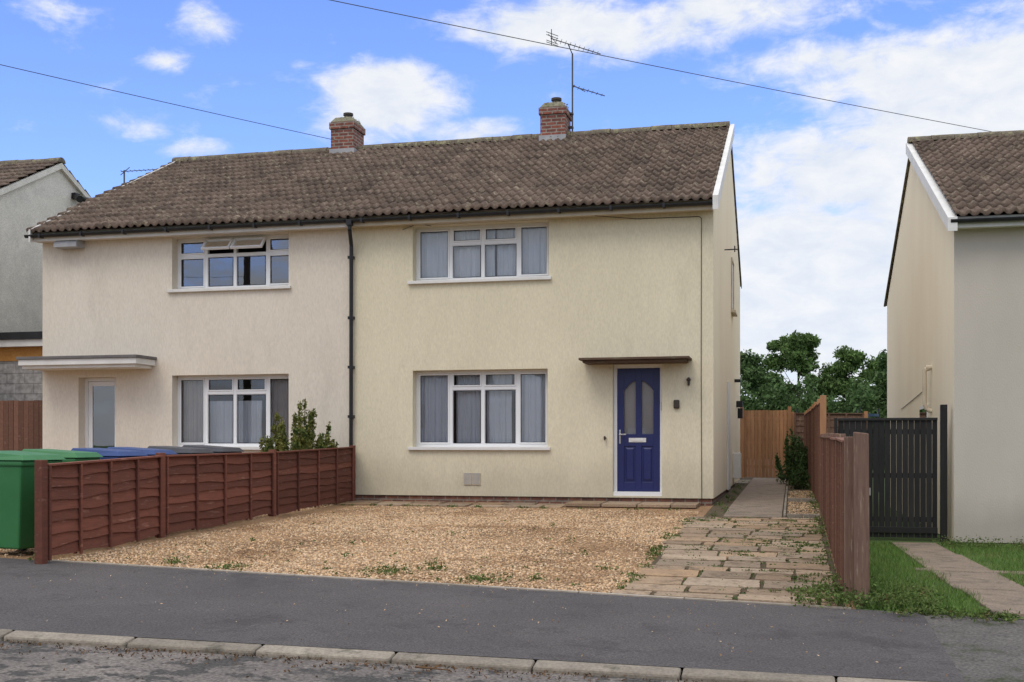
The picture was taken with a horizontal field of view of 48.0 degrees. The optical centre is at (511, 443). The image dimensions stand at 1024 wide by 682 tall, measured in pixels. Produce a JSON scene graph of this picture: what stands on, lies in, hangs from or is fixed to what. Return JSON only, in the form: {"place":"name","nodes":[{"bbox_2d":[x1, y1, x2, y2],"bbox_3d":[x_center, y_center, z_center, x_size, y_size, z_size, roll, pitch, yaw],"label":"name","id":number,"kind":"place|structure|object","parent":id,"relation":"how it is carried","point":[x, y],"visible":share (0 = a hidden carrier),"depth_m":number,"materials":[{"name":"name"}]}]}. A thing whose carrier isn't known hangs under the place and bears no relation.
{"place":"outdoors","nodes":[
{"label":"outdoors","id":0,"kind":"place"},
{"bbox_2d":[0,501,347,557],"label":"gravel","id":1,"kind":"structure","parent":0,"point":[31,551],"depth_m":12.42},
{"bbox_2d":[258,398,338,451],"bbox_3d":[-3.725,0.120,20.207,1.386,1.827,1.304,0,0,14],"label":"garden shrub","id":2,"kind":"object","parent":1,"relation":"on","point":[303,437],"visible":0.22,"depth_m":19.94,"materials":[{"name":"green plant"}]},
{"bbox_2d":[0,641,695,681],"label":"road","id":3,"kind":"structure","parent":0,"point":[31,666],"depth_m":7.02,"materials":[{"name":"asphalt"}]},
{"bbox_2d":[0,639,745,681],"bbox_3d":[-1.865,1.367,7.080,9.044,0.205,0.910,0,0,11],"label":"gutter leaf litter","id":4,"kind":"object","parent":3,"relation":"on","point":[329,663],"visible":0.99,"depth_m":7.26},
{"bbox_3d":[-15.072,-2.770,9.953,0.270,8.600,0.270,0,0,14],"label":"utility pole","id":5,"kind":"object","parent":3,"relation":"on","visible":0},
{"bbox_2d":[0,0,992,140],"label":"overhead cables","id":6,"kind":"object","parent":5,"relation":"attached to","point":[501,35],"visible":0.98,"depth_m":20.45,"materials":[{"name":"metal"}]},
{"bbox_2d":[0,501,855,608],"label":"gravel driveway","id":7,"kind":"structure","parent":0,"point":[701,510],"depth_m":13.60,"materials":[{"name":"gravel"}]},
{"bbox_2d":[0,451,65,550],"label":"wheelie bin","id":8,"kind":"object","parent":7,"relation":"on","point":[17,499],"visible":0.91,"depth_m":11.87,"materials":[{"name":"green plastic"}]},
{"bbox_2d":[22,449,102,461],"bbox_3d":[-5.161,0.604,13.094,0.782,1.090,0.593,0,0,9],"label":"wheelie bin","id":9,"kind":"object","parent":7,"relation":"on","point":[70,456],"visible":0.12,"depth_m":12.87,"materials":[{"name":"green plastic"}]},
{"bbox_2d":[71,448,147,459],"bbox_3d":[-4.910,0.595,13.909,0.782,1.090,0.593,0,0,16],"label":"wheelie bin","id":10,"kind":"object","parent":7,"relation":"on","point":[106,453],"visible":0.09,"depth_m":13.68,"materials":[{"name":"blue plastic"}]},
{"bbox_2d":[148,446,213,454],"bbox_3d":[-4.545,0.574,15.621,0.782,1.090,0.593,0,0,14],"label":"wheelie bin","id":11,"kind":"object","parent":7,"relation":"on","point":[182,450],"visible":0.09,"depth_m":15.39,"materials":[{"name":"grey plastic"}]},
{"bbox_2d":[35,445,355,563],"bbox_3d":[-3.827,0.756,16.138,0.217,1.452,9.759,0,0,11],"label":"lap panel fence","id":12,"kind":"object","parent":7,"relation":"on","point":[80,506],"visible":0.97,"depth_m":14.22,"materials":[{"name":"brown wood"}]},
{"bbox_2d":[338,500,564,507],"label":"paving slabs","id":13,"kind":"structure","parent":7,"relation":"on","point":[461,504],"depth_m":19.85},
{"bbox_2d":[566,506,695,508],"bbox_3d":[2.041,1.141,19.393,2.140,0.179,0.790,0,0,14],"label":"step base","id":14,"kind":"object","parent":7,"relation":"on","point":[635,507],"visible":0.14,"depth_m":19.00,"materials":[{"name":"concrete"}]},
{"bbox_2d":[565,501,699,507],"bbox_3d":[2.039,1.021,19.384,2.180,0.059,0.830,0,0,14],"label":"doorstep","id":15,"kind":"object","parent":14,"relation":"on","point":[633,504],"depth_m":19.13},
{"bbox_2d":[613,517,837,605],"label":"paving slabs","id":16,"kind":"structure","parent":7,"relation":"on","point":[660,579],"depth_m":11.77,"materials":[{"name":"stone"}]},
{"bbox_2d":[650,520,844,606],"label":"driveway joint soil","id":17,"kind":"structure","parent":7,"relation":"on","point":[763,566],"depth_m":11.93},
{"bbox_2d":[820,433,853,599],"bbox_3d":[3.957,0.741,14.228,0.109,1.802,9.370,0,0,14],"label":"lap panel fence","id":18,"kind":"object","parent":7,"relation":"on","point":[836,485],"visible":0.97,"depth_m":10.63,"materials":[{"name":"brown wood"}]},
{"bbox_2d":[0,629,932,681],"bbox_3d":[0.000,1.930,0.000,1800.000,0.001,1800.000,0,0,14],"label":"kerb","id":19,"kind":"structure","parent":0,"point":[682,668],"depth_m":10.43,"materials":[{"name":"grey concrete"}]},
{"bbox_2d":[740,349,775,403],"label":"broadleaf tree","id":20,"kind":"object","parent":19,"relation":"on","point":[753,372],"visible":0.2,"depth_m":83.31,"materials":[{"name":"green plant"}]},
{"bbox_2d":[760,330,838,400],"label":"broadleaf tree","id":21,"kind":"object","parent":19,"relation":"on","point":[797,352],"visible":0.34,"depth_m":86.30,"materials":[{"name":"green plant"}]},
{"bbox_2d":[740,365,886,470],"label":"distant trees","id":22,"kind":"object","parent":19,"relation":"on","point":[864,399],"visible":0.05,"depth_m":77.16,"materials":[{"name":"green plant"}]},
{"bbox_2d":[816,345,886,406],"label":"broadleaf tree","id":23,"kind":"object","parent":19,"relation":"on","point":[840,369],"visible":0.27,"depth_m":84.41,"materials":[{"name":"green plant"}]},
{"bbox_2d":[870,349,886,404],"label":"broadleaf tree","id":24,"kind":"object","parent":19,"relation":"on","point":[880,381],"visible":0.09,"depth_m":79.15,"materials":[{"name":"green plant"}]},
{"bbox_2d":[923,614,1023,681],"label":"old tarmac crossover","id":25,"kind":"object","parent":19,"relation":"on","point":[980,650],"depth_m":7.88,"materials":[{"name":"asphalt"}]},
{"bbox_2d":[0,558,964,681],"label":"pavement","id":26,"kind":"structure","parent":0,"point":[891,644],"depth_m":8.53,"materials":[{"name":"asphalt"}]},
{"bbox_2d":[50,560,850,609],"bbox_3d":[-0.951,1.500,10.434,7.728,0.661,0.045,0,0,17],"label":"pavement edging","id":27,"kind":"object","parent":26,"relation":"on","point":[637,595],"visible":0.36,"depth_m":10.24,"materials":[{"name":"concrete"}]},
{"bbox_2d":[0,0,1023,403],"label":"sky","id":28,"kind":"structure","parent":0,"point":[819,183],"materials":[{"name":"blue"}]},
{"bbox_2d":[714,459,772,503],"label":"back garden ground","id":29,"kind":"structure","parent":0,"point":[752,477],"depth_m":31.65,"materials":[{"name":"soil"}]},
{"bbox_2d":[0,331,42,400],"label":"blockwork extension","id":30,"kind":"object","parent":29,"relation":"on","point":[17,382],"visible":0.06,"depth_m":25.24,"materials":[{"name":"grey concrete"}]},
{"bbox_2d":[0,400,42,450],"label":"timber fence","id":31,"kind":"object","parent":29,"relation":"on","point":[21,425],"visible":0.38,"depth_m":23.67,"materials":[{"name":"brown wood"}]},
{"bbox_2d":[0,170,80,331],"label":"walls","id":32,"kind":"structure","parent":29,"relation":"on","point":[30,204],"depth_m":27.01,"materials":[{"name":"paint"}]},
{"bbox_2d":[0,161,60,185],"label":"roof tiles front","id":33,"kind":"object","parent":32,"relation":"on","point":[11,172],"visible":1,"depth_m":27.47,"materials":[{"name":"tile"}]},
{"bbox_2d":[0,163,90,197],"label":"verge board","id":34,"kind":"object","parent":32,"relation":"attached to","point":[62,168],"visible":0.53,"depth_m":27.67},
{"bbox_2d":[94,381,114,447],"bbox_3d":[-7.851,-0.220,23.066,1.220,2.500,0.001,0,0,14],"label":"hall interior","id":35,"kind":"object","parent":29,"relation":"on","point":[104,416],"depth_m":23.15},
{"bbox_2d":[356,484,734,505],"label":"brick plinth","id":36,"kind":"structure","parent":29,"relation":"on","point":[564,500],"depth_m":20.37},
{"bbox_2d":[353,205,712,498],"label":"front wall","id":37,"kind":"structure","parent":36,"relation":"on","point":[624,286],"depth_m":20.14,"materials":[{"name":"paint"}]},
{"bbox_2d":[346,219,354,444],"bbox_3d":[-2.927,-1.489,20.840,0.142,5.082,0.415,0,0,2],"label":"downpipe","id":38,"kind":"object","parent":37,"relation":"attached to","point":[351,317],"visible":0.77,"depth_m":20.94,"materials":[{"name":"black plastic"}]},
{"bbox_2d":[408,276,551,449],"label":"window sills","id":39,"kind":"structure","parent":37,"relation":"attached to","point":[480,280],"depth_m":20.40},
{"bbox_2d":[416,369,547,446],"bbox_3d":[-0.528,-0.631,20.698,2.490,1.378,0.072,0,0,14],"label":"window frame","id":40,"kind":"object","parent":37,"relation":"attached to","point":[482,388],"visible":0.88,"depth_m":20.67,"materials":[{"name":"plastic"}]},
{"bbox_2d":[419,372,546,443],"bbox_3d":[-0.531,-0.631,20.683,2.380,1.268,0.062,0,0,14],"label":"window sash","id":41,"kind":"object","parent":40,"relation":"attached to","point":[485,374],"depth_m":20.64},
{"bbox_2d":[433,374,537,442],"bbox_3d":[-0.533,-0.624,20.676,2.328,1.230,0.013,0,0,14],"label":"glazing gasket","id":42,"kind":"object","parent":41,"relation":"attached to","point":[485,402],"visible":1,"depth_m":20.66,"materials":[{"name":"black plastic"}]},
{"bbox_2d":[416,222,548,280],"bbox_3d":[-0.518,-3.431,20.695,2.510,0.998,0.072,0,0,14],"label":"window frame","id":43,"kind":"object","parent":37,"relation":"attached to","point":[482,242],"visible":0.82,"depth_m":20.67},
{"bbox_2d":[419,225,547,279],"bbox_3d":[-0.522,-3.431,20.681,2.400,0.888,0.062,0,0,14],"label":"window sash","id":44,"kind":"object","parent":43,"relation":"attached to","point":[515,238],"depth_m":20.63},
{"bbox_2d":[421,227,546,277],"bbox_3d":[-0.524,-3.424,20.674,2.348,0.850,0.013,0,0,14],"label":"glazing gasket","id":45,"kind":"object","parent":44,"relation":"attached to","point":[485,250],"visible":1,"depth_m":20.66,"materials":[{"name":"black plastic"}]},
{"bbox_2d":[454,375,514,442],"bbox_3d":[-0.312,-0.481,21.583,3.290,1.878,1.710,0,0,14],"label":"room interior","id":46,"kind":"object","parent":37,"relation":"attached to","point":[513,421],"depth_m":22.51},
{"bbox_2d":[421,376,447,441],"bbox_3d":[-1.405,-0.595,21.005,0.720,1.450,0.077,0,0,14],"label":"curtain","id":47,"kind":"object","parent":46,"relation":"hanging from","point":[434,408],"visible":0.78,"depth_m":21.01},
{"bbox_2d":[456,375,479,442],"bbox_3d":[-0.771,-0.595,20.902,0.500,1.450,0.076,0,0,14],"label":"curtain","id":48,"kind":"object","parent":46,"relation":"hanging from","point":[468,415],"visible":0.81,"depth_m":20.91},
{"bbox_2d":[487,375,511,442],"bbox_3d":[-0.227,-0.595,20.771,0.480,1.450,0.074,0,0,14],"label":"curtain","id":49,"kind":"object","parent":46,"relation":"hanging from","point":[499,416],"visible":0.78,"depth_m":20.77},
{"bbox_2d":[521,374,544,441],"bbox_3d":[0.421,-0.595,20.560,0.720,1.450,0.077,0,0,14],"label":"curtain","id":50,"kind":"object","parent":46,"relation":"hanging from","point":[532,408],"visible":0.61,"depth_m":20.57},
{"bbox_2d":[495,230,496,275],"bbox_3d":[-0.302,-3.281,21.581,3.310,1.498,1.710,0,0,14],"label":"room interior","id":51,"kind":"object","parent":37,"relation":"attached to","point":[495,254],"depth_m":22.46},
{"bbox_2d":[421,230,494,277],"bbox_3d":[-1.026,-3.420,20.914,1.500,1.100,0.076,0,0,14],"label":"curtain","id":52,"kind":"object","parent":51,"relation":"hanging from","point":[434,254],"visible":0.63,"depth_m":20.92,"materials":[{"name":"fabric"}]},
{"bbox_2d":[497,227,545,275],"bbox_3d":[0.254,-3.420,20.611,1.070,1.100,0.076,0,0,14],"label":"curtain","id":53,"kind":"object","parent":51,"relation":"hanging from","point":[533,250],"visible":0.56,"depth_m":20.62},
{"bbox_2d":[349,200,712,227],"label":"fascia and soffit","id":54,"kind":"structure","parent":37,"relation":"attached to","point":[619,212],"depth_m":20.00,"materials":[{"name":"plastic"}]},
{"bbox_2d":[344,201,712,222],"bbox_3d":[0.169,-4.011,19.945,6.540,0.078,0.125,0,0,14],"label":"gutter","id":55,"kind":"object","parent":54,"relation":"attached to","point":[664,205],"visible":1,"depth_m":19.84,"materials":[{"name":"black plastic"}]},
{"bbox_2d":[347,130,740,284],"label":"roof deck","id":56,"kind":"structure","parent":37,"relation":"on","point":[506,208],"depth_m":20.11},
{"bbox_2d":[346,125,729,216],"bbox_3d":[0.827,-5.447,22.583,6.510,2.764,5.602,0,0,14],"label":"roof tiles front","id":57,"kind":"object","parent":56,"relation":"on","point":[657,165],"visible":1,"depth_m":21.94,"materials":[{"name":"tile"}]},
{"bbox_2d":[540,113,570,134],"bbox_3d":[0.962,-6.580,25.395,0.550,1.220,0.660,0,0,14],"label":"chimney stack","id":58,"kind":"object","parent":56,"relation":"on","point":[553,124],"visible":0.45,"depth_m":25.08,"materials":[{"name":"red brick"}]},
{"bbox_2d":[436,121,729,144],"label":"ridge tiles","id":59,"kind":"object","parent":56,"relation":"on","point":[637,129],"visible":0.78,"depth_m":25.00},
{"bbox_2d":[713,124,734,208],"bbox_3d":[4.036,-5.353,21.799,0.093,2.905,5.530,0,0,14],"label":"verge board","id":60,"kind":"object","parent":56,"relation":"attached to","point":[719,184],"visible":1,"depth_m":20.95,"materials":[{"name":"white paint"}]},
{"bbox_2d":[402,215,701,505],"bbox_3d":[0.595,-1.462,20.049,5.362,5.025,0.249,0,0,14],"label":"surface cable","id":61,"kind":"object","parent":37,"relation":"attached to","point":[701,326],"visible":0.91,"depth_m":19.53,"materials":[{"name":"brown plastic"}]},
{"bbox_2d":[578,356,691,364],"bbox_3d":[2.095,-1.413,19.528,1.860,0.085,0.557,0,0,14],"label":"door canopy","id":62,"kind":"object","parent":37,"relation":"attached to","point":[637,360],"visible":1,"depth_m":19.35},
{"bbox_2d":[613,364,661,495],"bbox_3d":[2.181,-0.234,19.905,0.850,2.272,0.170,0,0,14],"label":"door frame","id":63,"kind":"object","parent":37,"relation":"attached to","point":[626,493],"visible":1,"depth_m":19.90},
{"bbox_2d":[617,368,659,491],"bbox_3d":[2.200,-0.241,19.949,0.741,2.133,0.045,0,0,14],"label":"door leaf","id":64,"kind":"object","parent":63,"relation":"attached to","point":[638,466],"visible":1,"depth_m":19.93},
{"bbox_2d":[624,381,652,433],"bbox_3d":[2.209,-0.630,19.985,0.511,0.920,0.001,0,0,14],"label":"obscured pane","id":65,"kind":"object","parent":64,"relation":"in","point":[630,409],"visible":1,"depth_m":20.00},
{"bbox_2d":[713,153,739,498],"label":"gable wall","id":66,"kind":"structure","parent":29,"relation":"on","point":[726,346],"depth_m":22.68,"materials":[{"name":"paint"}]},
{"bbox_2d":[727,382,730,489],"bbox_3d":[4.514,-0.160,23.937,0.028,2.220,0.850,0,0,14],"label":"side door","id":67,"kind":"structure","parent":29,"relation":"on","point":[728,435],"depth_m":23.55,"materials":[{"name":"white paint"}]},
{"bbox_2d":[740,406,790,477],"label":"timber side gate","id":68,"kind":"structure","parent":29,"relation":"on","point":[781,419],"depth_m":30.98,"materials":[{"name":"beige wood"}]},
{"bbox_2d":[804,395,825,506],"bbox_3d":[6.464,0.253,24.722,0.120,2.207,12.202,0,0,13],"label":"tall lap fence","id":69,"kind":"object","parent":29,"relation":"on","point":[814,420],"visible":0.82,"depth_m":21.45,"materials":[{"name":"brown wood"}]},
{"bbox_2d":[791,411,867,450],"bbox_3d":[8.477,0.185,30.763,2.000,2.090,0.110,0,0,14],"label":"lap panel fence","id":70,"kind":"object","parent":29,"relation":"on","point":[797,422],"visible":0.27,"depth_m":30.75,"materials":[{"name":"beige wood"}]},
{"bbox_2d":[723,478,785,517],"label":"side path","id":71,"kind":"structure","parent":0,"point":[760,497],"depth_m":20.46,"materials":[{"name":"concrete"}]},
{"bbox_2d":[704,479,821,519],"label":"side border soil","id":72,"kind":"structure","parent":0,"point":[717,508],"depth_m":19.98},
{"bbox_2d":[774,426,807,484],"bbox_3d":[6.583,0.280,26.844,0.788,1.405,0.678,0,0,39],"label":"shrub","id":73,"kind":"object","parent":72,"relation":"on","point":[793,458],"visible":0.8,"depth_m":26.72,"materials":[{"name":"green plant"}]},
{"bbox_2d":[786,463,810,488],"bbox_3d":[6.221,0.732,24.835,0.507,0.652,0.490,0,0,-33],"label":"shrub","id":74,"kind":"object","parent":72,"relation":"on","point":[800,478],"visible":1,"depth_m":24.77,"materials":[{"name":"green plant"}]},
{"bbox_2d":[783,486,819,518],"bbox_3d":[5.241,1.123,20.950,0.520,0.414,8.390,0,0,14],"label":"border edging","id":75,"kind":"object","parent":72,"relation":"on","point":[796,515],"visible":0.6,"depth_m":18.24,"materials":[{"name":"concrete"}]},
{"bbox_2d":[786,490,820,517],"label":"border gravel","id":76,"kind":"structure","parent":0,"point":[801,493],"depth_m":19.63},
{"bbox_2d":[887,162,953,540],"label":"gable walls","id":77,"kind":"structure","parent":0,"point":[920,319],"depth_m":21.80,"materials":[{"name":"paint"}]},
{"bbox_2d":[884,159,909,306],"bbox_3d":[8.726,-4.765,26.084,0.048,2.650,5.760,0,0,13],"label":"verge board","id":78,"kind":"object","parent":77,"relation":"attached to","point":[899,217],"visible":0.86,"depth_m":25.85,"materials":[{"name":"paint"}]},
{"bbox_2d":[906,143,957,230],"bbox_3d":[7.409,-4.680,20.477,0.138,2.820,5.760,0,0,13],"label":"verge board","id":79,"kind":"object","parent":77,"relation":"attached to","point":[945,211],"visible":1,"depth_m":19.65,"materials":[{"name":"white paint"}]},
{"bbox_2d":[886,166,1023,305],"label":"roof edge","id":80,"kind":"object","parent":77,"relation":"on","point":[992,213],"visible":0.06,"depth_m":25.23,"materials":[{"name":"concrete"}]},
{"bbox_2d":[912,133,1023,215],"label":"roof tiles front","id":81,"kind":"object","parent":80,"relation":"attached to","point":[976,175],"visible":1,"depth_m":20.14,"materials":[{"name":"tile"}]},
{"bbox_2d":[907,130,1023,142],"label":"ridge tiles","id":82,"kind":"object","parent":81,"relation":"on","point":[955,136],"visible":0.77,"depth_m":22.95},
{"bbox_2d":[855,471,1023,618],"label":"neighbour front lawn","id":83,"kind":"structure","parent":0,"point":[902,539],"depth_m":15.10,"materials":[{"name":"green plant"}]},
{"bbox_2d":[27,481,1023,623],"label":"weeds","id":84,"kind":"object","parent":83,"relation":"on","point":[897,600],"visible":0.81,"depth_m":10.57,"materials":[{"name":"green plant"}]},
{"bbox_2d":[853,432,869,605],"bbox_3d":[2.910,0.766,9.573,0.130,1.729,0.120,0,0,14],"label":"fence end post","id":85,"kind":"object","parent":83,"relation":"on","point":[861,509],"visible":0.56,"depth_m":9.52,"materials":[{"name":"wood"}]},
{"bbox_2d":[834,404,946,541],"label":"black gate","id":86,"kind":"structure","parent":83,"relation":"on","point":[915,475],"depth_m":18.38,"materials":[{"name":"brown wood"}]},
{"bbox_2d":[954,227,1023,542],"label":"front wall","id":87,"kind":"structure","parent":83,"relation":"on","point":[989,383],"depth_m":17.89,"materials":[{"name":"paint"}]},
{"bbox_2d":[958,214,1023,229],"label":"fascia and soffit","id":88,"kind":"structure","parent":87,"relation":"attached to","point":[999,224],"depth_m":17.65,"materials":[{"name":"white paint"}]},
{"bbox_2d":[951,216,1023,222],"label":"gutter","id":89,"kind":"object","parent":88,"relation":"attached to","point":[993,219],"visible":1,"depth_m":17.54,"materials":[{"name":"black plastic"}]},
{"bbox_2d":[892,542,1023,619],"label":"garden path","id":90,"kind":"structure","parent":0,"point":[1000,594],"depth_m":12.11,"materials":[{"name":"concrete"}]},
{"bbox_3d":[-4.833,1.280,26.781,6.474,0.699,10.190,0,0,14],"label":"brick plinth","id":91,"kind":"object","parent":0,"visible":0},
{"bbox_2d":[43,227,352,452],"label":"front wall","id":92,"kind":"structure","parent":91,"relation":"on","point":[107,297],"depth_m":21.92,"materials":[{"name":"paint"}]},
{"bbox_2d":[18,357,154,370],"bbox_3d":[-8.116,-1.515,21.955,2.510,0.170,0.677,0,0,14],"label":"porch canopy","id":93,"kind":"object","parent":92,"relation":"attached to","point":[86,364],"visible":1,"depth_m":21.69,"materials":[{"name":"white paint"}]},
{"bbox_2d":[16,354,156,359],"bbox_3d":[-8.120,-1.629,21.941,2.570,0.053,0.707,0,0,14],"label":"canopy felt","id":94,"kind":"object","parent":93,"relation":"on","point":[88,356],"visible":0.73,"depth_m":21.61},
{"bbox_2d":[85,378,115,447],"bbox_3d":[-7.984,-0.195,22.517,0.820,2.190,0.070,0,0,14],"label":"glazed door","id":95,"kind":"structure","parent":92,"relation":"attached to","point":[90,383],"depth_m":22.56,"materials":[{"name":"white plastic"}]},
{"bbox_2d":[30,217,347,242],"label":"fascia and soffit","id":96,"kind":"structure","parent":92,"relation":"attached to","point":[210,232],"depth_m":21.55,"materials":[{"name":"white paint"}]},
{"bbox_2d":[24,219,345,238],"bbox_3d":[-6.200,-4.011,21.498,6.629,0.078,0.125,0,0,14],"label":"gutter","id":97,"kind":"object","parent":96,"relation":"attached to","point":[167,230],"visible":1,"depth_m":21.41,"materials":[{"name":"black plastic"}]},
{"bbox_2d":[34,215,348,232],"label":"roof deck","id":98,"kind":"structure","parent":92,"relation":"on","point":[135,226],"depth_m":21.71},
{"bbox_2d":[26,145,433,232],"bbox_3d":[-5.542,-5.446,24.137,6.599,2.767,5.599,0,0,14],"label":"roof tiles front","id":99,"kind":"object","parent":98,"relation":"on","point":[288,185],"visible":0.99,"depth_m":23.48,"materials":[{"name":"tile"}]},
{"bbox_2d":[172,140,437,161],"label":"ridge tiles","id":100,"kind":"object","parent":99,"relation":"on","point":[378,146],"visible":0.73,"depth_m":26.69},
{"bbox_2d":[331,128,363,148],"bbox_3d":[-3.799,-6.580,26.555,0.550,1.220,0.660,0,0,14],"label":"chimney stack","id":101,"kind":"object","parent":98,"relation":"on","point":[348,137],"visible":0.45,"depth_m":26.25,"materials":[{"name":"red brick"}]},
{"bbox_2d":[167,285,290,449],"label":"window sills","id":102,"kind":"structure","parent":92,"relation":"attached to","point":[230,289],"depth_m":21.52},
{"bbox_2d":[178,374,288,446],"bbox_3d":[-5.255,-0.621,21.850,2.400,1.358,0.072,0,0,14],"label":"window frame","id":103,"kind":"object","parent":92,"relation":"attached to","point":[235,393],"visible":0.7,"depth_m":21.82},
{"bbox_2d":[181,379,270,442],"bbox_3d":[-5.260,-0.614,21.828,2.238,1.210,0.013,0,0,14],"label":"glazing gasket","id":104,"kind":"object","parent":103,"relation":"attached to","point":[237,408],"visible":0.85,"depth_m":21.81,"materials":[{"name":"black plastic"}]},
{"bbox_2d":[180,377,288,443],"bbox_3d":[-5.258,-0.621,21.836,2.290,1.248,0.062,0,0,14],"label":"window sash","id":105,"kind":"object","parent":103,"relation":"attached to","point":[232,379],"depth_m":21.86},
{"bbox_2d":[178,234,288,288],"bbox_3d":[-5.255,-3.431,21.850,2.400,0.998,0.072,0,0,14],"label":"window frame","id":106,"kind":"object","parent":92,"relation":"attached to","point":[235,254],"visible":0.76,"depth_m":21.82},
{"bbox_2d":[180,236,288,287],"bbox_3d":[-5.285,-3.445,21.724,2.290,0.916,0.291,0,0,14],"label":"window sash","id":107,"kind":"object","parent":106,"relation":"attached to","point":[230,244],"depth_m":21.72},
{"bbox_2d":[204,238,262,246],"bbox_3d":[-5.284,-3.429,21.731,2.238,0.860,0.218,0,0,14],"label":"window glass","id":108,"kind":"object","parent":107,"relation":"in","point":[240,242],"visible":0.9,"depth_m":21.69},
{"bbox_2d":[181,238,288,286],"bbox_3d":[-5.260,-3.424,21.828,2.238,0.850,0.013,0,0,14],"label":"glazing gasket","id":109,"kind":"object","parent":107,"relation":"attached to","point":[237,265],"visible":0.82,"depth_m":21.81,"materials":[{"name":"black plastic"}]},
{"bbox_2d":[182,239,288,285],"bbox_3d":[-5.039,-3.281,22.735,3.200,1.498,1.710,0,0,14],"label":"room interior","id":110,"kind":"object","parent":92,"relation":"attached to","point":[251,270],"visible":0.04,"depth_m":23.66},
{"bbox_2d":[210,380,264,441],"bbox_3d":[-5.039,-0.471,22.735,3.200,1.858,1.710,0,0,14],"label":"room interior","id":111,"kind":"object","parent":92,"relation":"attached to","point":[243,384],"depth_m":23.73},
{"bbox_2d":[182,380,202,441],"bbox_3d":[-6.151,-0.570,22.162,0.550,1.400,0.077,0,0,14],"label":"curtain","id":112,"kind":"object","parent":111,"relation":"hanging from","point":[192,411],"visible":0.78,"depth_m":22.17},
{"bbox_2d":[210,401,261,442],"bbox_3d":[-5.287,-0.345,22.014,1.100,0.950,0.077,0,0,14],"label":"curtain","id":113,"kind":"object","parent":111,"relation":"hanging from","point":[249,421],"visible":0.73,"depth_m":22.01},
{"bbox_2d":[271,379,288,441],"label":"curtain","id":114,"kind":"object","parent":111,"relation":"hanging from","point":[280,397],"visible":0.34,"depth_m":21.73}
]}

